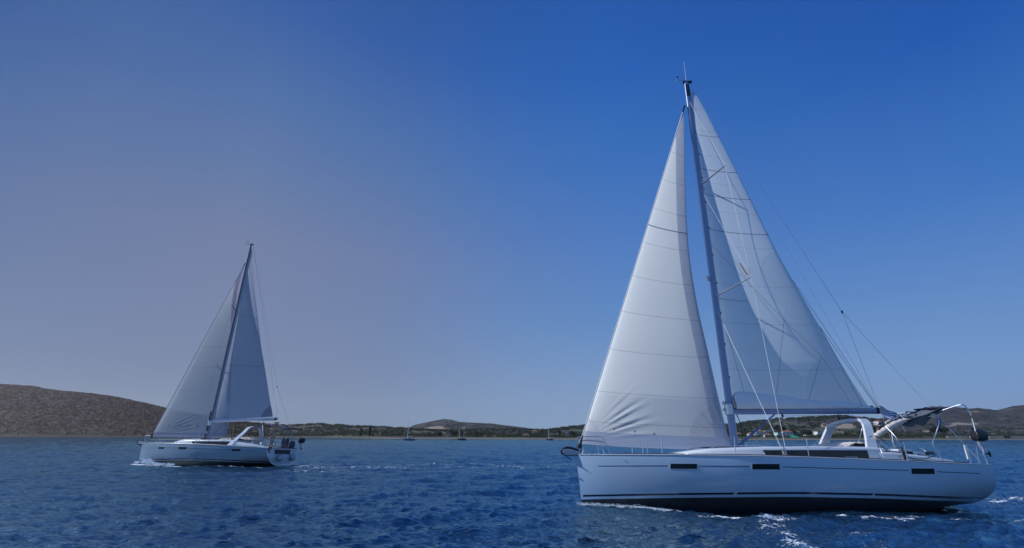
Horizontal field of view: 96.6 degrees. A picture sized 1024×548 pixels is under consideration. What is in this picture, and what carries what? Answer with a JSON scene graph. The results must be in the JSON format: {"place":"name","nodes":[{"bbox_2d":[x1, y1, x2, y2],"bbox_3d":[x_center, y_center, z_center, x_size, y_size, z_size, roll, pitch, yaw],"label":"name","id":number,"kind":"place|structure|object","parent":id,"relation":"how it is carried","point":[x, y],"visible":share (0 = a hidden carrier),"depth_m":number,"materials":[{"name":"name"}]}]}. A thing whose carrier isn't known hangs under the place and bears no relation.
{"place":"outdoors","nodes":[
{"label":"outdoors","id":0,"kind":"place"},
{"bbox_2d":[0,437,1023,547],"bbox_3d":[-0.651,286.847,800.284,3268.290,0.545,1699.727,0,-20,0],"label":"water","id":1,"kind":"structure","parent":0,"point":[81,492],"depth_m":15.57,"materials":[{"name":"blue liquid"}]},
{"bbox_2d":[133,459,174,465],"bbox_3d":[-29.729,15.455,37.660,6.399,0.581,0.641,-11,-22,28],"label":"bow spray","id":2,"kind":"object","parent":1,"relation":"on","point":[147,461],"visible":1,"depth_m":37.27,"materials":[{"name":"white liquid"}]},
{"bbox_2d":[137,241,302,466],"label":"sailing yacht","id":3,"kind":"object","parent":1,"relation":"on","point":[223,383],"visible":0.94,"depth_m":40.87,"materials":[{"name":"fabric"}]},
{"bbox_2d":[231,449,240,451],"bbox_3d":[-21.651,13.825,35.829,0.842,0.213,0.049,-2,-20,7],"label":"hull window","id":4,"kind":"structure","parent":3,"relation":"in","point":[232,450],"depth_m":35.80,"materials":[{"name":"black glass"}]},
{"bbox_2d":[277,451,283,460],"bbox_3d":[-18.606,14.649,36.705,0.480,0.780,0.468,-3,-22,9],"label":"fender","id":5,"kind":"object","parent":3,"relation":"hanging from","point":[280,457],"visible":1,"depth_m":36.52,"materials":[{"name":"rubber"}]},
{"bbox_2d":[281,435,284,447],"bbox_3d":[-18.949,13.906,37.828,0.300,1.020,0.292,-3,-22,9],"label":"fender","id":6,"kind":"object","parent":3,"relation":"hanging from","point":[283,443],"visible":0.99,"depth_m":37.70,"materials":[{"name":"rubber"}]},
{"bbox_2d":[285,435,288,448],"bbox_3d":[-18.838,14.075,38.253,0.300,1.060,0.292,-3,-22,9],"label":"fender","id":7,"kind":"object","parent":3,"relation":"hanging from","point":[286,443],"visible":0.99,"depth_m":38.12,"materials":[{"name":"rubber"}]},
{"bbox_2d":[289,451,295,460],"bbox_3d":[-18.381,15.232,38.287,0.480,0.780,0.468,-3,-22,9],"label":"fender","id":8,"kind":"object","parent":3,"relation":"hanging from","point":[292,457],"visible":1,"depth_m":38.10,"materials":[{"name":"rubber"}]},
{"bbox_2d":[298,437,305,449],"bbox_3d":[-18.102,14.588,39.309,0.550,1.078,0.416,-3,-22,9],"label":"outboard motor","id":9,"kind":"object","parent":3,"relation":"attached to","point":[301,440],"visible":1,"depth_m":39.25,"materials":[{"name":"black plastic"}]},
{"bbox_2d":[402,423,414,439],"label":"moored yacht","id":10,"kind":"object","parent":1,"relation":"on","point":[407,438],"visible":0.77,"depth_m":248.67,"materials":[{"name":"metal"}]},
{"bbox_2d":[576,501,681,511],"bbox_3d":[4.018,8.048,15.822,3.752,0.149,0.302,-9,-21,24],"label":"bow spray","id":11,"kind":"object","parent":1,"relation":"on","point":[585,503],"visible":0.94,"depth_m":15.94,"materials":[{"name":"white liquid"}]},
{"bbox_2d":[559,66,995,512],"bbox_3d":[8.989,-1.262,20.495,14.414,21.997,4.523,0,-22,0],"label":"sailing yacht","id":12,"kind":"object","parent":1,"relation":"on","point":[656,387],"visible":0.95,"depth_m":18.80,"materials":[{"name":"fabric"}]},
{"bbox_2d":[670,463,697,469],"bbox_3d":[5.907,6.623,15.722,0.942,0.214,0.058,-6,-20,16],"label":"hull window","id":13,"kind":"structure","parent":12,"relation":"in","point":[679,465],"depth_m":15.70,"materials":[{"name":"black glass"}]},
{"bbox_2d":[751,463,779,469],"bbox_3d":[8.449,6.417,15.201,0.923,0.217,0.043,-2,-20,7],"label":"hull window","id":14,"kind":"structure","parent":12,"relation":"in","point":[755,466],"depth_m":15.19,"materials":[{"name":"black glass"}]},
{"bbox_2d":[910,468,934,474],"bbox_3d":[13.505,6.486,15.011,0.842,0.213,0.047,1,-20,-2],"label":"hull window","id":15,"kind":"structure","parent":12,"relation":"in","point":[914,471],"depth_m":14.99,"materials":[{"name":"black glass"}]},
{"bbox_2d":[969,427,991,456],"bbox_3d":[16.198,5.777,15.707,0.489,0.958,0.370,0,-22,0],"label":"outboard motor","id":16,"kind":"object","parent":12,"relation":"attached to","point":[980,436],"visible":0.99,"depth_m":15.65,"materials":[{"name":"black plastic"}]},
{"bbox_2d":[0,384,1023,439],"bbox_3d":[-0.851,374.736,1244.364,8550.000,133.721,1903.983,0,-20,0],"label":"terrain","id":17,"kind":"structure","parent":0,"point":[963,421],"depth_m":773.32,"materials":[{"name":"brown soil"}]},
{"bbox_2d":[228,415,1023,437],"bbox_3d":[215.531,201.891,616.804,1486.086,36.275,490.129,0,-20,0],"label":"woodland","id":18,"kind":"object","parent":17,"relation":"on","point":[526,431],"visible":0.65,"depth_m":605.59,"materials":[{"name":"green plant"}]},
{"bbox_2d":[280,428,1023,437],"bbox_3d":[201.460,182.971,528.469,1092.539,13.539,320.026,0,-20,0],"label":"shore bushes","id":19,"kind":"object","parent":17,"relation":"on","point":[520,435],"visible":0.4,"depth_m":453.58,"materials":[{"name":"green plant"}]},
{"bbox_2d":[409,405,1023,429],"bbox_3d":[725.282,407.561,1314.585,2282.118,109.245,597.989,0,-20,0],"label":"mountain scrub","id":20,"kind":"object","parent":17,"relation":"on","point":[961,414],"visible":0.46,"depth_m":1290.61,"materials":[{"name":"green plant"}]},
{"bbox_2d":[754,429,763,436],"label":"house","id":21,"kind":"structure","parent":17,"relation":"on","point":[759,432],"depth_m":413.33,"materials":[{"name":"ceramic"}]},
{"bbox_2d":[781,430,793,435],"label":"house","id":22,"kind":"structure","parent":17,"relation":"on","point":[788,433],"depth_m":413.26,"materials":[{"name":"ceramic"}]},
{"bbox_2d":[803,430,811,434],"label":"broadleaf tree","id":23,"kind":"object","parent":17,"relation":"on","point":[808,432],"visible":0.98,"depth_m":427.86,"materials":[{"name":"green plant"}]},
{"bbox_2d":[738,431,896,437],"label":"village greenery","id":24,"kind":"object","parent":17,"relation":"on","point":[819,436],"visible":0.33,"depth_m":398.58,"materials":[{"name":"green plant"}]},
{"bbox_2d":[812,431,822,435],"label":"house","id":25,"kind":"structure","parent":17,"relation":"on","point":[817,433],"depth_m":422.70,"materials":[{"name":"white paint"}]},
{"bbox_2d":[873,420,883,425],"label":"house","id":26,"kind":"structure","parent":17,"relation":"on","point":[877,421],"depth_m":606.85,"materials":[{"name":"ceramic"}]},
{"bbox_2d":[931,426,943,432],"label":"broadleaf tree","id":27,"kind":"object","parent":17,"relation":"on","point":[934,429],"visible":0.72,"depth_m":558.06,"materials":[{"name":"green plant"}]},
{"bbox_2d":[947,436,967,438],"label":"beach wall","id":28,"kind":"structure","parent":17,"relation":"on","point":[962,437],"depth_m":454.95,"materials":[{"name":"grey concrete"}]},
{"bbox_2d":[989,436,1002,438],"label":"beach wall","id":29,"kind":"structure","parent":17,"relation":"on","point":[1000,437],"depth_m":485.12,"materials":[{"name":"grey concrete"}]},
{"bbox_2d":[0,0,1023,429],"label":"sky","id":30,"kind":"structure","parent":0,"point":[445,207],"materials":[{"name":"blue"}]},
{"bbox_2d":[773,432,785,436],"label":"house","id":31,"kind":"structure","parent":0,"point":[778,433],"depth_m":398.96,"materials":[{"name":"white paint"}]}
]}

